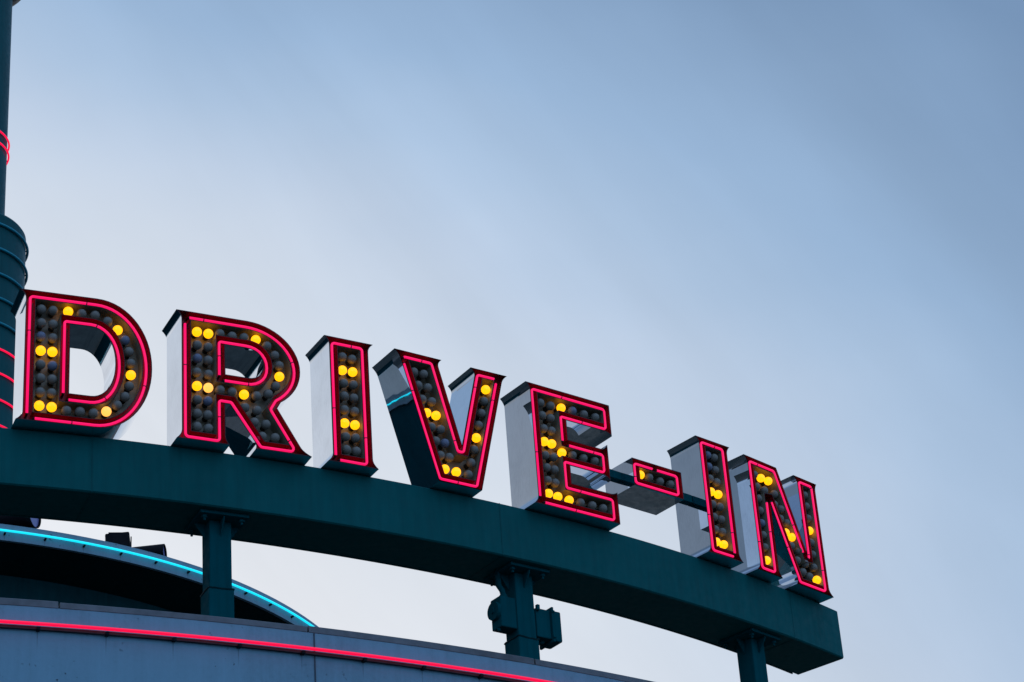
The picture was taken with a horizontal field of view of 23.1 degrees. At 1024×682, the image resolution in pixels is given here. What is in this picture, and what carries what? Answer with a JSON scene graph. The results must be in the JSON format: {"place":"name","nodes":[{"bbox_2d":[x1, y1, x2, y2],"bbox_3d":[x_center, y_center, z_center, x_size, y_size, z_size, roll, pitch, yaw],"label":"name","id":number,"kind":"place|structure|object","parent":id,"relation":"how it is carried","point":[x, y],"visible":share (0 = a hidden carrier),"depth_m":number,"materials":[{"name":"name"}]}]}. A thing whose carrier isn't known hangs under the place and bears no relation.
{"place":"outdoors","nodes":[
{"label":"outdoors","id":0,"kind":"place"},
{"bbox_2d":[0,0,28,427],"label":"pylon tower","id":1,"kind":"structure","parent":0,"point":[14,251],"depth_m":38.90,"materials":[{"name":"teal metal"}]},
{"bbox_2d":[0,515,40,528],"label":"floodlight","id":2,"kind":"object","parent":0,"point":[24,522],"visible":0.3,"depth_m":30.27,"materials":[{"name":"black metal"}]},
{"bbox_2d":[0,524,652,681],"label":"restaurant building","id":3,"kind":"structure","parent":0,"point":[74,608],"depth_m":18.77,"materials":[{"name":"grey metal"}]},
{"bbox_2d":[105,532,131,546],"bbox_3d":[-4.875,2.543,31.064,0.326,0.296,0.271,0,-29,-9],"label":"floodlight","id":4,"kind":"object","parent":3,"relation":"on","point":[121,538],"visible":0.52,"depth_m":30.98,"materials":[{"name":"black metal"}]},
{"bbox_2d":[133,544,166,555],"bbox_3d":[-4.565,2.701,31.370,0.460,0.290,0.230,-6,-29,4],"label":"floodlight","id":5,"kind":"object","parent":3,"relation":"on","point":[159,549],"visible":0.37,"depth_m":31.31,"materials":[{"name":"black metal"}]},
{"bbox_2d":[184,509,248,617],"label":"support column","id":6,"kind":"structure","parent":3,"relation":"on","point":[217,530],"depth_m":20.37,"materials":[{"name":"teal metal"}]},
{"bbox_2d":[484,561,549,659],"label":"support column","id":7,"kind":"structure","parent":3,"relation":"on","point":[518,580],"depth_m":21.71,"materials":[{"name":"teal metal"}]},
{"bbox_2d":[0,428,843,674],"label":"sign beam","id":8,"kind":"structure","parent":7,"relation":"on","point":[97,480],"depth_m":21.26,"materials":[{"name":"teal metal"}]},
{"bbox_2d":[11,288,151,439],"bbox_3d":[-3.533,0.253,20.515,1.107,1.200,0.388,8,-31,-21],"label":"sign letter","id":9,"kind":"object","parent":8,"relation":"on","point":[52,329],"visible":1,"depth_m":20.42,"materials":[{"name":"metal"}]},
{"bbox_2d":[162,309,311,465],"bbox_3d":[-2.311,0.438,21.015,1.173,1.200,0.388,10,-32,-24],"label":"sign letter","id":10,"kind":"object","parent":8,"relation":"on","point":[212,406],"visible":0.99,"depth_m":20.87,"materials":[{"name":"metal"}]},
{"bbox_2d":[305,335,378,476],"bbox_3d":[-1.457,0.601,21.427,0.467,1.200,0.388,12,-33,-27],"label":"sign letter","id":11,"kind":"object","parent":8,"relation":"on","point":[341,410],"visible":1,"depth_m":21.33,"materials":[{"name":"metal"}]},
{"bbox_2d":[372,348,506,496],"bbox_3d":[-0.597,0.797,21.897,1.165,1.200,0.388,14,-34,-30],"label":"sign letter","id":12,"kind":"object","parent":8,"relation":"on","point":[444,445],"visible":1,"depth_m":21.78,"materials":[{"name":"metal"}]},
{"bbox_2d":[500,381,619,530],"bbox_3d":[0.429,1.080,22.547,0.955,1.200,0.388,17,-35,-33],"label":"sign letter","id":13,"kind":"object","parent":8,"relation":"on","point":[558,460],"visible":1,"depth_m":22.42,"materials":[{"name":"metal"}]},
{"bbox_2d":[610,469,692,505],"bbox_3d":[1.210,1.334,23.131,1.183,0.078,0.079,19,-37,-36],"label":"mounting bar","id":14,"kind":"object","parent":13,"relation":"attached to","point":[615,476],"visible":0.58,"depth_m":22.92,"materials":[{"name":"teal paint"}]},
{"bbox_2d":[605,457,683,514],"bbox_3d":[1.216,1.341,23.107,0.607,0.278,0.388,18,-36,-35],"label":"sign hyphen","id":15,"kind":"object","parent":14,"relation":"attached to","point":[647,487],"visible":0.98,"depth_m":23.00,"materials":[{"name":"metal"}]},
{"bbox_2d":[667,435,743,568],"bbox_3d":[1.810,1.551,23.584,0.466,1.200,0.388,20,-37,-37],"label":"sign letter","id":16,"kind":"object","parent":8,"relation":"on","point":[706,525],"visible":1,"depth_m":23.46,"materials":[{"name":"metal"}]},
{"bbox_2d":[728,454,833,602],"bbox_3d":[2.523,1.852,24.222,1.135,1.200,0.388,23,-39,-40],"label":"sign letter","id":17,"kind":"object","parent":8,"relation":"on","point":[779,535],"visible":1,"depth_m":24.04,"materials":[{"name":"metal"}]},
{"bbox_2d":[487,569,516,633],"bbox_3d":[-0.097,2.246,21.686,0.208,0.586,0.169,16,-35,-32],"label":"junction box","id":18,"kind":"object","parent":7,"relation":"attached to","point":[501,614],"visible":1,"depth_m":21.58,"materials":[{"name":"teal paint"}]},
{"bbox_2d":[534,604,561,649],"bbox_3d":[0.274,2.494,21.836,0.268,0.325,0.228,16,-35,-32],"label":"junction box","id":19,"kind":"object","parent":7,"relation":"attached to","point":[548,628],"visible":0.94,"depth_m":21.77,"materials":[{"name":"teal paint"}]},
{"bbox_2d":[718,628,780,681],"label":"support column","id":20,"kind":"structure","parent":3,"relation":"on","point":[748,646],"depth_m":23.48,"materials":[{"name":"teal metal"}]},
{"bbox_2d":[5,0,1023,681],"label":"sky","id":21,"kind":"structure","parent":0,"point":[787,236],"materials":[{"name":"blue"}]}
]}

